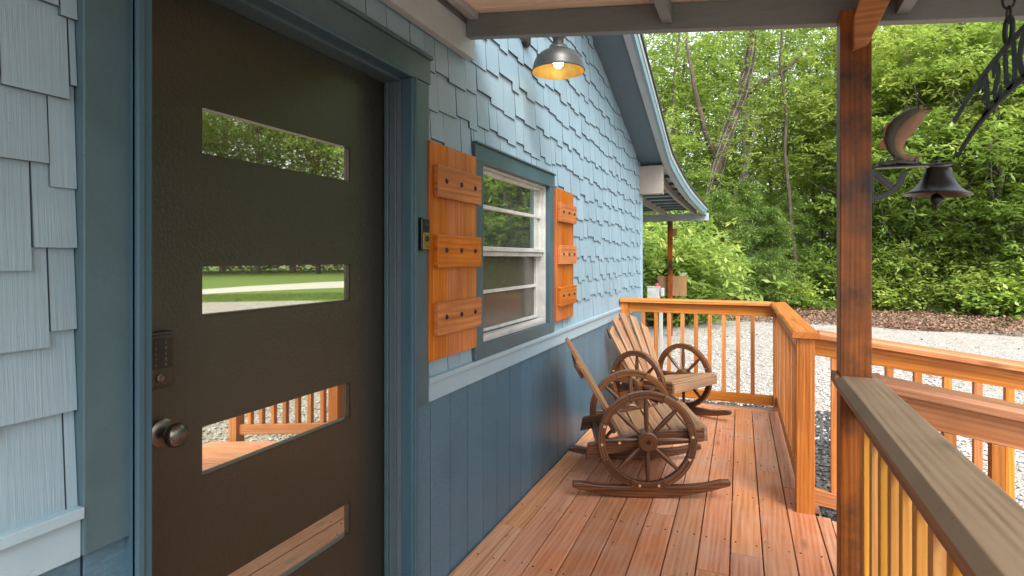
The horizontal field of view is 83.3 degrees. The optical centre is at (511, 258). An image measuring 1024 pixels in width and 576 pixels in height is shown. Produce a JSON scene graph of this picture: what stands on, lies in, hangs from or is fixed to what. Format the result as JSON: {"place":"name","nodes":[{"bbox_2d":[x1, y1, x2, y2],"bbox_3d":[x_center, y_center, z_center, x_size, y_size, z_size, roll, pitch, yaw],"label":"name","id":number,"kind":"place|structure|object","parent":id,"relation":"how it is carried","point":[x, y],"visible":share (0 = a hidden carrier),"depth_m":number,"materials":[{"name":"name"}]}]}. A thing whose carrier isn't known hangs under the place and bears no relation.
{"place":"outdoors","nodes":[
{"label":"outdoors","id":0,"kind":"place"},
{"bbox_2d":[645,22,1018,260],"label":"sky","id":1,"kind":"structure","parent":0,"point":[693,33],"materials":[{"name":"white"}]},
{"bbox_2d":[645,316,1023,507],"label":"gravel driveway","id":2,"kind":"structure","parent":0,"point":[1006,347],"depth_m":10.57,"materials":[{"name":"grey gravel"}]},
{"bbox_2d":[647,283,663,356],"bbox_3d":[1.802,0.982,7.225,0.205,1.337,0.130,0,0,23],"label":"utility box","id":3,"kind":"object","parent":2,"relation":"on","point":[656,291],"visible":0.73,"depth_m":7.17,"materials":[{"name":"white plastic"}]},
{"bbox_2d":[658,221,686,335],"bbox_3d":[3.407,0.431,12.272,0.590,2.438,0.130,0,0,23],"label":"post","id":4,"kind":"object","parent":2,"relation":"on","point":[671,284],"visible":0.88,"depth_m":12.24,"materials":[{"name":"brown wood"}]},
{"bbox_2d":[677,398,836,559],"bbox_3d":[0.678,1.650,1.939,2.150,0.001,10.100,0,0,23],"label":"mulch bed","id":5,"kind":"object","parent":2,"relation":"on","point":[824,509],"visible":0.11,"depth_m":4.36,"materials":[{"name":"grey gravel"}]},
{"bbox_2d":[650,400,832,575],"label":"deck framing","id":6,"kind":"object","parent":5,"relation":"on","point":[754,409],"visible":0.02,"depth_m":5.24,"materials":[{"name":"brown wood"}]},
{"bbox_2d":[448,428,594,575],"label":"deck edge","id":7,"kind":"object","parent":6,"relation":"on","point":[495,543],"visible":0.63,"depth_m":3.07,"materials":[{"name":"brown wood"}]},
{"bbox_2d":[486,401,836,575],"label":"deck","id":8,"kind":"structure","parent":6,"relation":"on","point":[575,541],"depth_m":3.04,"materials":[{"name":"red wood"}]},
{"bbox_2d":[505,404,766,574],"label":"debris","id":9,"kind":"object","parent":8,"relation":"on","point":[687,481],"visible":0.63,"depth_m":3.04,"materials":[{"name":"brown plant"}]},
{"bbox_2d":[565,337,730,497],"bbox_3d":[0.817,0.953,3.701,0.924,0.895,0.750,-2,0,4],"label":"rocking chair","id":10,"kind":"object","parent":8,"relation":"on","point":[644,431],"visible":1,"depth_m":3.38,"materials":[{"name":"brown wood"}]},
{"bbox_2d":[477,416,822,575],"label":"deck screws","id":11,"kind":"object","parent":8,"relation":"on","point":[665,529],"visible":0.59,"depth_m":3.07,"materials":[{"name":"brown metal"}]},
{"bbox_2d":[606,313,731,415],"bbox_3d":[1.313,0.953,5.048,0.750,0.895,0.924,0,0,-38],"label":"rocking chair","id":12,"kind":"object","parent":8,"relation":"on","point":[641,356],"visible":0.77,"depth_m":5.11,"materials":[{"name":"brown wood"}]},
{"bbox_2d":[619,297,777,411],"bbox_3d":[1.796,0.975,5.566,1.504,1.150,0.140,0,0,23],"label":"railing","id":13,"kind":"object","parent":6,"relation":"attached to","point":[710,308],"visible":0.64,"depth_m":5.47,"materials":[{"name":"orange wood"}]},
{"bbox_2d":[770,302,820,514],"bbox_3d":[2.037,0.975,4.246,0.140,1.150,2.381,0,0,21],"label":"railing","id":14,"kind":"object","parent":6,"relation":"attached to","point":[797,334],"visible":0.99,"depth_m":3.17,"materials":[{"name":"orange wood"}]},
{"bbox_2d":[815,330,1023,509],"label":"railing","id":15,"kind":"object","parent":6,"relation":"attached to","point":[976,370],"visible":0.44,"depth_m":2.96,"materials":[{"name":"orange wood"}]},
{"bbox_2d":[832,521,836,539],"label":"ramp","id":16,"kind":"structure","parent":2,"relation":"on","point":[834,524],"depth_m":3.01,"materials":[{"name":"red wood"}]},
{"bbox_2d":[652,314,1018,382],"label":"fallen leaves","id":17,"kind":"object","parent":2,"relation":"on","point":[884,329],"visible":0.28,"depth_m":11.90,"materials":[{"name":"brown plant"}]},
{"bbox_2d":[882,375,1023,490],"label":"railing","id":18,"kind":"object","parent":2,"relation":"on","point":[997,425],"visible":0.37,"depth_m":1.86,"materials":[{"name":"brown wood"}]},
{"bbox_2d":[837,0,889,575],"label":"porch post","id":19,"kind":"object","parent":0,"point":[857,27],"visible":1,"depth_m":1.95,"materials":[{"name":"brown wood"}]},
{"bbox_2d":[872,105,973,209],"bbox_3d":[1.372,-0.336,1.932,0.279,0.350,0.192,0,0,46],"label":"dinner bell","id":20,"kind":"object","parent":19,"relation":"attached to","point":[937,183],"visible":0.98,"depth_m":1.92,"materials":[{"name":"black metal"}]},
{"bbox_2d":[831,370,1023,575],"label":"railing","id":21,"kind":"object","parent":19,"relation":"attached to","point":[935,502],"visible":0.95,"depth_m":1.21,"materials":[{"name":"brown wood"}]},
{"bbox_2d":[795,273,1023,331],"bbox_3d":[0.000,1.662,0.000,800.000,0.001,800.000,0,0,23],"label":"ground","id":22,"kind":"structure","parent":0,"point":[891,326],"depth_m":15.17,"materials":[{"name":"brown soil"}]},
{"bbox_2d":[0,0,708,575],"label":"house","id":23,"kind":"structure","parent":22,"relation":"on","point":[214,310],"depth_m":1.78,"materials":[{"name":"paint"}]},
{"bbox_2d":[152,0,383,575],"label":"door","id":24,"kind":"structure","parent":23,"relation":"in","point":[268,148],"depth_m":1.71,"materials":[{"name":"black paint"}]},
{"bbox_2d":[418,217,429,249],"bbox_3d":[-0.352,-0.097,2.298,0.036,0.130,0.057,0,0,23],"label":"doorbell","id":25,"kind":"object","parent":23,"relation":"attached to","point":[423,235],"visible":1,"depth_m":2.27,"materials":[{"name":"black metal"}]},
{"bbox_2d":[428,140,480,361],"bbox_3d":[-0.249,-0.030,2.561,0.057,0.910,0.441,0,0,23],"label":"shutter","id":26,"kind":"object","parent":23,"relation":"attached to","point":[454,253],"visible":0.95,"depth_m":2.51,"materials":[{"name":"orange wood"}]},
{"bbox_2d":[471,140,555,360],"bbox_3d":[-0.017,-0.036,3.347,0.180,1.061,1.200,0,0,23],"label":"window","id":27,"kind":"structure","parent":23,"relation":"in","point":[515,215],"depth_m":3.36,"materials":[{"name":"blue paint"}]},
{"bbox_2d":[522,37,584,79],"bbox_3d":[0.244,-1.226,3.335,0.361,0.296,0.310,0,0,23],"label":"wall lamp","id":28,"kind":"object","parent":23,"relation":"attached to","point":[558,59],"visible":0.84,"depth_m":3.30,"materials":[{"name":"grey metal"}]},
{"bbox_2d":[554,188,576,321],"bbox_3d":[0.378,-0.025,4.057,0.057,0.900,0.411,0,0,23],"label":"shutter","id":29,"kind":"object","parent":23,"relation":"attached to","point":[565,254],"visible":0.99,"depth_m":4.00,"materials":[{"name":"orange wood"}]},
{"bbox_2d":[380,0,1023,60],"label":"porch roof","id":30,"kind":"structure","parent":23,"relation":"attached to","point":[459,27],"depth_m":2.29,"materials":[{"name":"grey paint"}]},
{"bbox_2d":[953,0,1023,153],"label":"hanging sign","id":31,"kind":"object","parent":30,"relation":"hanging from","point":[994,68],"visible":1,"depth_m":1.49,"materials":[{"name":"grey metal"}]},
{"bbox_2d":[643,222,717,297],"bbox_3d":[3.843,0.316,16.465,4.224,2.980,4.218,0,0,4],"label":"leafy shrub","id":32,"kind":"object","parent":22,"relation":"on","point":[664,262],"depth_m":15.99,"materials":[{"name":"green plant"}]},
{"bbox_2d":[643,32,719,237],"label":"broadleaf tree","id":33,"kind":"object","parent":22,"relation":"on","point":[654,72],"visible":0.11,"depth_m":26.95,"materials":[{"name":"green plant"}]},
{"bbox_2d":[644,31,738,211],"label":"slim tree","id":34,"kind":"object","parent":22,"relation":"on","point":[672,80],"visible":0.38,"depth_m":23.96,"materials":[{"name":"green plant"}]},
{"bbox_2d":[643,222,754,330],"bbox_3d":[3.739,0.308,14.173,4.098,2.925,4.430,0,0,14],"label":"leafy shrub","id":35,"kind":"object","parent":22,"relation":"on","point":[648,247],"visible":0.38,"depth_m":13.74,"materials":[{"name":"green plant"}]},
{"bbox_2d":[643,104,760,242],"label":"laurel tree","id":36,"kind":"object","parent":22,"relation":"on","point":[678,139],"visible":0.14,"depth_m":20.26,"materials":[{"name":"green plant"}]},
{"bbox_2d":[643,229,761,325],"bbox_3d":[4.501,0.480,14.649,3.585,2.560,3.876,0,0,20],"label":"leafy shrub","id":37,"kind":"object","parent":22,"relation":"on","point":[719,292],"visible":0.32,"depth_m":14.25,"materials":[{"name":"green plant"}]},
{"bbox_2d":[643,31,772,224],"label":"broadleaf tree","id":38,"kind":"object","parent":22,"relation":"on","point":[682,86],"visible":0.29,"depth_m":25.09,"materials":[{"name":"green plant"}]},
{"bbox_2d":[648,46,773,235],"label":"broadleaf tree","id":39,"kind":"object","parent":22,"relation":"on","point":[697,169],"visible":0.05,"depth_m":34.54,"materials":[{"name":"green plant"}]},
{"bbox_2d":[643,211,787,315],"bbox_3d":[4.485,0.023,16.265,4.951,3.534,5.353,0,0,-8],"label":"leafy shrub","id":40,"kind":"object","parent":22,"relation":"on","point":[695,229],"visible":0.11,"depth_m":15.71,"materials":[{"name":"green plant"}]},
{"bbox_2d":[682,232,762,300],"bbox_3d":[5.750,0.480,17.013,3.876,2.560,3.585,0,0,-25],"label":"leafy shrub","id":41,"kind":"object","parent":22,"relation":"on","point":[736,286],"visible":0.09,"depth_m":16.46,"materials":[{"name":"green plant"}]},
{"bbox_2d":[685,122,761,243],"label":"broadleaf tree","id":42,"kind":"object","parent":22,"relation":"on","point":[708,169],"visible":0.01,"depth_m":44.39,"materials":[{"name":"green plant"}]},
{"bbox_2d":[694,186,768,299],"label":"young cedar","id":43,"kind":"object","parent":22,"relation":"on","point":[720,197],"visible":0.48,"depth_m":18.45,"materials":[{"name":"green plant"}]},
{"bbox_2d":[705,259,768,300],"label":"leafy shrub","id":44,"kind":"object","parent":22,"relation":"on","point":[744,286],"visible":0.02,"depth_m":18.89,"materials":[{"name":"green plant"}]},
{"bbox_2d":[682,79,797,251],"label":"broadleaf tree","id":45,"kind":"object","parent":22,"relation":"on","point":[759,170],"visible":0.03,"depth_m":35.79,"materials":[{"name":"green plant"}]},
{"bbox_2d":[654,29,826,252],"bbox_3d":[10.950,-5.732,28.963,9.271,14.851,9.875,0,0,-37],"label":"broadleaf tree","id":46,"kind":"object","parent":22,"relation":"on","point":[767,114],"visible":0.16,"depth_m":27.18,"materials":[{"name":"green plant"}]},
{"bbox_2d":[669,29,821,250],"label":"vine covered tree","id":47,"kind":"object","parent":22,"relation":"on","point":[718,153],"visible":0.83,"depth_m":20.48,"materials":[{"name":"green plant"}]},
{"bbox_2d":[714,177,795,301],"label":"young cedar","id":48,"kind":"object","parent":22,"relation":"on","point":[743,189],"visible":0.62,"depth_m":19.10,"materials":[{"name":"green plant"}]},
{"bbox_2d":[702,30,811,272],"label":"slim tree","id":49,"kind":"object","parent":22,"relation":"on","point":[745,153],"visible":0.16,"depth_m":24.91,"materials":[{"name":"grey plant"}]},
{"bbox_2d":[696,29,836,294],"bbox_3d":[9.895,-4.899,19.974,6.718,13.205,7.167,0,0,-44],"label":"slim tree","id":50,"kind":"object","parent":22,"relation":"on","point":[789,200],"visible":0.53,"depth_m":20.16,"materials":[{"name":"green plant"}]},
{"bbox_2d":[727,28,821,264],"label":"slim tree","id":51,"kind":"object","parent":22,"relation":"on","point":[770,185],"visible":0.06,"depth_m":29.95,"materials":[{"name":"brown plant"}]},
{"bbox_2d":[748,266,803,300],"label":"leafy shrub","id":52,"kind":"object","parent":22,"relation":"on","point":[774,280],"visible":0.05,"depth_m":20.02,"materials":[{"name":"green plant"}]},
{"bbox_2d":[741,206,814,301],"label":"young cedar","id":53,"kind":"object","parent":22,"relation":"on","point":[774,231],"visible":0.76,"depth_m":18.65,"materials":[{"name":"green plant"}]},
{"bbox_2d":[747,99,820,244],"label":"broadleaf tree","id":54,"kind":"object","parent":22,"relation":"on","point":[778,185],"visible":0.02,"depth_m":43.30,"materials":[{"name":"green plant"}]},
{"bbox_2d":[732,293,836,310],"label":"ground cover","id":55,"kind":"object","parent":22,"relation":"on","point":[830,304],"visible":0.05,"depth_m":18.53,"materials":[{"name":"green plant"}]},
{"bbox_2d":[696,28,875,268],"bbox_3d":[12.491,-6.621,26.396,7.766,16.613,9.411,0,0,28],"label":"broadleaf tree","id":56,"kind":"object","parent":22,"relation":"on","point":[788,40],"visible":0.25,"depth_m":25.88,"materials":[{"name":"green plant"}]},
{"bbox_2d":[682,57,902,242],"bbox_3d":[10.245,-3.411,23.046,6.959,10.239,6.599,0,0,1],"label":"slim tree","id":57,"kind":"object","parent":22,"relation":"on","point":[742,175],"visible":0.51,"depth_m":22.89,"materials":[{"name":"green plant"}]},
{"bbox_2d":[753,27,834,267],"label":"broadleaf tree","id":58,"kind":"object","parent":22,"relation":"on","point":[775,110],"visible":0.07,"depth_m":33.62,"materials":[{"name":"green plant"}]},
{"bbox_2d":[762,190,827,293],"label":"young cedar","id":59,"kind":"object","parent":22,"relation":"on","point":[797,216],"visible":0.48,"depth_m":20.46,"materials":[{"name":"green plant"}]},
{"bbox_2d":[764,269,835,311],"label":"leafy shrub","id":60,"kind":"object","parent":22,"relation":"on","point":[799,288],"visible":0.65,"depth_m":18.59,"materials":[{"name":"green plant"}]},
{"bbox_2d":[730,98,891,279],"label":"laurel tree","id":61,"kind":"object","parent":22,"relation":"on","point":[771,203],"visible":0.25,"depth_m":23.74,"materials":[{"name":"green plant"}]},
{"bbox_2d":[805,268,829,293],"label":"leafy shrub","id":62,"kind":"object","parent":22,"relation":"on","point":[817,278],"visible":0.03,"depth_m":21.82,"materials":[{"name":"green plant"}]},
{"bbox_2d":[759,28,876,276],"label":"slim tree","id":63,"kind":"object","parent":22,"relation":"on","point":[825,35],"visible":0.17,"depth_m":25.94,"materials":[{"name":"green plant"}]},
{"bbox_2d":[774,73,875,240],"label":"broadleaf tree","id":64,"kind":"object","parent":22,"relation":"on","point":[816,188],"visible":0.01,"depth_m":41.95,"materials":[{"name":"green plant"}]},
{"bbox_2d":[776,232,877,301],"bbox_3d":[10.754,0.423,20.214,3.756,2.681,4.061,0,0,39],"label":"leafy shrub","id":65,"kind":"object","parent":22,"relation":"on","point":[826,279],"visible":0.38,"depth_m":19.79,"materials":[{"name":"green plant"}]},
{"bbox_2d":[760,44,894,146],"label":"slim tree","id":66,"kind":"object","parent":22,"relation":"on","point":[823,90],"visible":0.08,"depth_m":23.77,"materials":[{"name":"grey plant"}]},
{"bbox_2d":[645,143,1023,279],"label":"distant wood","id":67,"kind":"object","parent":22,"relation":"on","point":[761,244],"visible":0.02,"depth_m":47.05,"materials":[{"name":"green plant"}]},
{"bbox_2d":[775,37,896,241],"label":"broadleaf tree","id":68,"kind":"object","parent":22,"relation":"on","point":[831,147],"visible":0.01,"depth_m":31.60,"materials":[{"name":"green plant"}]},
{"bbox_2d":[749,26,924,243],"bbox_3d":[14.766,-5.164,26.195,7.618,13.724,8.586,0,0,-14],"label":"broadleaf tree","id":69,"kind":"object","parent":22,"relation":"on","point":[810,69],"visible":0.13,"depth_m":25.92,"materials":[{"name":"green plant"}]},
{"bbox_2d":[650,304,1023,335],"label":"leaf litter","id":70,"kind":"object","parent":22,"relation":"on","point":[965,324],"visible":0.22,"depth_m":14.98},
{"bbox_2d":[805,228,946,310],"bbox_3d":[12.126,0.366,18.899,4.246,2.803,3.927,0,0,-11],"label":"leafy shrub","id":71,"kind":"object","parent":22,"relation":"on","point":[888,255],"visible":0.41,"depth_m":18.33,"materials":[{"name":"green plant"}]},
{"bbox_2d":[828,272,928,313],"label":"leafy shrub","id":72,"kind":"object","parent":22,"relation":"on","point":[883,306],"visible":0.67,"depth_m":17.81,"materials":[{"name":"green plant"}]},
{"bbox_2d":[755,24,1015,274],"bbox_3d":[12.957,-3.778,20.789,7.996,10.943,7.485,0,0,18],"label":"laurel tree","id":73,"kind":"object","parent":22,"relation":"on","point":[804,80],"visible":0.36,"depth_m":20.68,"materials":[{"name":"green plant"}]},
{"bbox_2d":[771,25,1001,276],"bbox_3d":[15.825,-4.798,24.208,8.104,12.980,8.632,0,0,-7],"label":"broadleaf tree","id":74,"kind":"object","parent":22,"relation":"on","point":[888,113],"visible":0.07,"depth_m":23.31,"materials":[{"name":"green plant"}]},
{"bbox_2d":[815,38,979,249],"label":"slim tree","id":75,"kind":"object","parent":22,"relation":"on","point":[895,107],"visible":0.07,"depth_m":22.02,"materials":[{"name":"green plant"}]},
{"bbox_2d":[793,23,1023,304],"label":"laurel tree","id":76,"kind":"object","parent":22,"relation":"on","point":[877,191],"visible":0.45,"depth_m":18.51,"materials":[{"name":"green plant"}]},
{"bbox_2d":[815,22,1023,284],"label":"laurel tree","id":77,"kind":"object","parent":22,"relation":"on","point":[909,42],"visible":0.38,"depth_m":18.27,"materials":[{"name":"green plant"}]},
{"bbox_2d":[836,288,1005,310],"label":"undergrowth","id":78,"kind":"object","parent":22,"relation":"on","point":[935,304],"visible":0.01,"depth_m":18.49,"materials":[{"name":"green plant"}]},
{"bbox_2d":[873,57,968,275],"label":"broadleaf tree","id":79,"kind":"object","parent":22,"relation":"on","point":[908,181],"visible":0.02,"depth_m":30.95,"materials":[{"name":"green plant"}]},
{"bbox_2d":[872,241,975,308],"bbox_3d":[13.490,0.537,18.773,3.414,2.438,3.692,0,0,-24],"label":"leafy shrub","id":80,"kind":"object","parent":22,"relation":"on","point":[917,276],"visible":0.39,"depth_m":18.23,"materials":[{"name":"green plant"}]},
{"bbox_2d":[832,23,1018,279],"bbox_3d":[17.250,-6.562,23.049,7.711,16.495,9.345,0,0,19],"label":"broadleaf tree","id":81,"kind":"object","parent":22,"relation":"on","point":[968,105],"visible":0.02,"depth_m":22.74,"materials":[{"name":"green plant"}]},
{"bbox_2d":[926,306,970,312],"bbox_3d":[13.323,1.561,17.603,1.152,0.240,0.549,0,0,23],"label":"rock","id":82,"kind":"object","parent":22,"relation":"on","point":[931,308],"visible":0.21,"depth_m":17.52,"materials":[{"name":"stone"}]},
{"bbox_2d":[874,21,1023,284],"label":"laurel tree","id":83,"kind":"object","parent":22,"relation":"on","point":[981,55],"visible":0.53,"depth_m":17.47,"materials":[{"name":"green plant"}]},
{"bbox_2d":[876,22,1023,287],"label":"broadleaf tree","id":84,"kind":"object","parent":22,"relation":"on","point":[929,102],"visible":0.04,"depth_m":21.51,"materials":[{"name":"green plant"}]},
{"bbox_2d":[882,25,1023,282],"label":"slim tree","id":85,"kind":"object","parent":22,"relation":"on","point":[948,112],"visible":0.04,"depth_m":20.58,"materials":[{"name":"green plant"}]},
{"bbox_2d":[897,265,1022,317],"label":"leafy shrub","id":86,"kind":"object","parent":22,"relation":"on","point":[937,300],"visible":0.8,"depth_m":16.88,"materials":[{"name":"green plant"}]},
{"bbox_2d":[903,21,1023,274],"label":"laurel tree","id":87,"kind":"object","parent":22,"relation":"on","point":[983,33],"visible":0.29,"depth_m":17.90,"materials":[{"name":"green plant"}]},
{"bbox_2d":[912,91,1021,286],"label":"broadleaf tree","id":88,"kind":"object","parent":22,"relation":"on","point":[979,185],"visible":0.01,"depth_m":28.66,"materials":[{"name":"green plant"}]},
{"bbox_2d":[914,258,1023,319],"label":"leafy shrub","id":89,"kind":"object","parent":22,"relation":"on","point":[989,306],"visible":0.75,"depth_m":16.02,"materials":[{"name":"green plant"}]},
{"bbox_2d":[960,21,1023,202],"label":"broadleaf tree","id":90,"kind":"object","parent":22,"relation":"on","point":[998,109],"depth_m":21.55,"materials":[{"name":"green plant"}]},
{"bbox_2d":[966,232,1023,314],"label":"leafy shrub","id":91,"kind":"object","parent":22,"relation":"on","point":[1009,272],"visible":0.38,"depth_m":16.75,"materials":[{"name":"green plant"}]},
{"bbox_2d":[971,92,1023,250],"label":"laurel tree","id":92,"kind":"object","parent":22,"relation":"on","point":[1014,170],"visible":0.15,"depth_m":18.24,"materials":[{"name":"green plant"}]},
{"bbox_2d":[973,258,1023,318],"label":"leafy shrub","id":93,"kind":"object","parent":22,"relation":"on","point":[1008,290],"visible":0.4,"depth_m":15.99,"materials":[{"name":"green plant"}]}
]}

